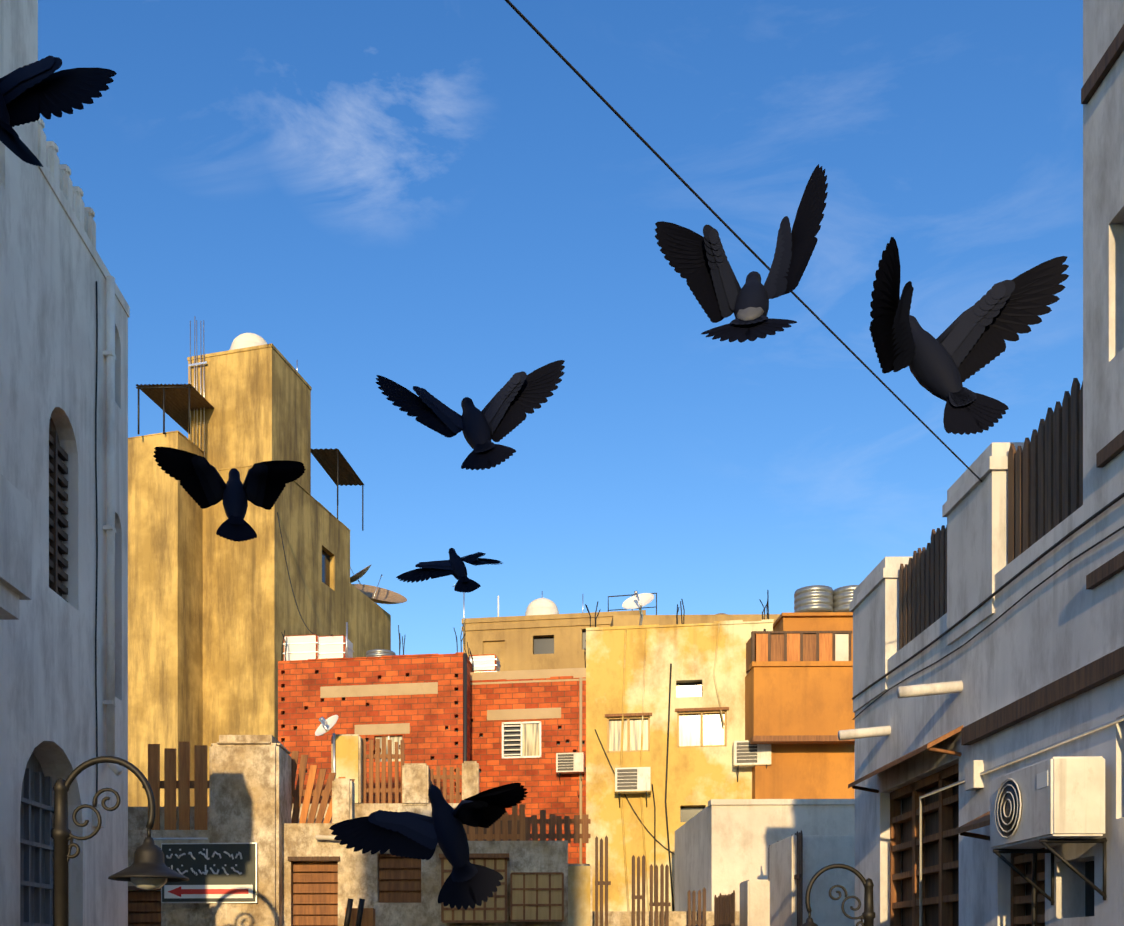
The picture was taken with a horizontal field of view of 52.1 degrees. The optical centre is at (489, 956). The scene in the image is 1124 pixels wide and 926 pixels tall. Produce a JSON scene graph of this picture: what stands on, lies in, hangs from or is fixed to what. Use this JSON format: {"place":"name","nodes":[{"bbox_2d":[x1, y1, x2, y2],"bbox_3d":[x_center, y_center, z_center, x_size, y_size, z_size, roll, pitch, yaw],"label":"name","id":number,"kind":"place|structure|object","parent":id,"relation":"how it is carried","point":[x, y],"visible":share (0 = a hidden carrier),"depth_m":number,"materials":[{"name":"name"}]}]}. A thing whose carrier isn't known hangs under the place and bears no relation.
{"place":"outdoors","nodes":[
{"label":"outdoors","id":0,"kind":"place"},
{"bbox_2d":[0,55,116,166],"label":"pigeon","id":1,"kind":"object","parent":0,"point":[31,92],"visible":1,"depth_m":2.82,"materials":[{"name":"black"}]},
{"bbox_2d":[0,0,129,925],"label":"house","id":2,"kind":"structure","parent":0,"point":[64,311],"depth_m":10.76,"materials":[{"name":"white paint"}]},
{"bbox_2d":[153,446,305,541],"bbox_3d":[-0.995,-1.751,4.415,0.563,0.371,0.258,0,0,-11],"label":"pigeon","id":3,"kind":"object","parent":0,"point":[203,484],"visible":1,"depth_m":4.39,"materials":[{"name":"black"}]},
{"bbox_2d":[128,316,406,806],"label":"tower block","id":4,"kind":"structure","parent":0,"point":[212,615],"depth_m":49.34,"materials":[{"name":"yellow paint"}]},
{"bbox_2d":[329,780,527,909],"bbox_3d":[-0.158,-0.357,3.627,0.676,0.417,0.233,0,0,26],"label":"pigeon","id":5,"kind":"object","parent":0,"point":[467,883],"visible":1,"depth_m":3.63,"materials":[{"name":"black"}]},
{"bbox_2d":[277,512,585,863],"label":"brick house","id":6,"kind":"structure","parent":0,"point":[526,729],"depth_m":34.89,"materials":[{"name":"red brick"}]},
{"bbox_2d":[128,715,739,925],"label":"low old house","id":7,"kind":"structure","parent":0,"point":[311,871],"depth_m":14.02,"materials":[{"name":"paint"}]},
{"bbox_2d":[153,838,256,902],"bbox_3d":[-3.399,-1.034,13.688,1.255,0.778,0.085,0,0,5],"label":"shop sign","id":8,"kind":"object","parent":7,"relation":"attached to","point":[220,872],"visible":0.96,"depth_m":13.68,"materials":[{"name":"grey metal"}]},
{"bbox_2d":[396,548,502,592],"bbox_3d":[-0.200,-2.289,6.907,0.699,0.436,0.172,-13,-36,-10],"label":"pigeon","id":9,"kind":"object","parent":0,"point":[454,565],"visible":1,"depth_m":6.88,"materials":[{"name":"black"}]},
{"bbox_2d":[376,360,564,469],"bbox_3d":[-0.056,-1.837,3.971,0.664,0.399,0.213,0,0,18],"label":"pigeon","id":10,"kind":"object","parent":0,"point":[516,398],"visible":1,"depth_m":3.96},
{"bbox_2d":[38,0,1082,654],"label":"sky","id":11,"kind":"structure","parent":0,"point":[425,194],"materials":[{"name":"blue"}]},
{"bbox_2d":[452,584,780,670],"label":"beige house","id":12,"kind":"structure","parent":0,"point":[542,633],"depth_m":49.42,"materials":[{"name":"paint"}]},
{"bbox_2d":[655,164,827,342],"bbox_3d":[0.685,-1.896,3.096,0.418,0.527,0.272,0,0,-33],"label":"pigeon","id":13,"kind":"object","parent":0,"point":[700,264],"visible":1,"depth_m":3.15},
{"bbox_2d":[675,799,854,925],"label":"white house","id":14,"kind":"structure","parent":0,"point":[758,862],"depth_m":19.79,"materials":[{"name":"paint"}]},
{"bbox_2d":[869,237,1068,434],"bbox_3d":[1.171,-1.549,2.944,0.540,0.436,0.272,0,0,-16],"label":"pigeon","id":15,"kind":"object","parent":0,"point":[958,351],"visible":1,"depth_m":2.95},
{"bbox_3d":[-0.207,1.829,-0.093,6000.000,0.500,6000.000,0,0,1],"label":"ground","id":16,"kind":"structure","parent":0,"visible":0},
{"bbox_2d":[51,756,188,925],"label":"street lamp","id":17,"kind":"object","parent":16,"relation":"on","point":[148,869],"visible":1,"depth_m":9.93,"materials":[{"name":"metal"}]},
{"bbox_2d":[585,590,773,910],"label":"yellow house","id":18,"kind":"structure","parent":16,"relation":"on","point":[670,750],"depth_m":25.61,"materials":[{"name":"paint"}]},
{"bbox_2d":[745,585,857,798],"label":"orange house","id":19,"kind":"structure","parent":16,"relation":"on","point":[799,714],"depth_m":24.43,"materials":[{"name":"paint"}]},
{"bbox_2d":[801,864,874,925],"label":"street lamp","id":20,"kind":"object","parent":16,"relation":"on","point":[867,916],"visible":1,"depth_m":11.25,"materials":[{"name":"metal"}]},
{"bbox_2d":[838,0,1123,925],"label":"house","id":21,"kind":"structure","parent":16,"relation":"on","point":[986,734],"depth_m":8.48,"materials":[{"name":"white paint"}]},
{"bbox_2d":[505,0,981,481],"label":"overhead wire","id":22,"kind":"object","parent":21,"relation":"on","point":[548,43],"visible":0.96,"depth_m":5.94,"materials":[{"name":"black"}]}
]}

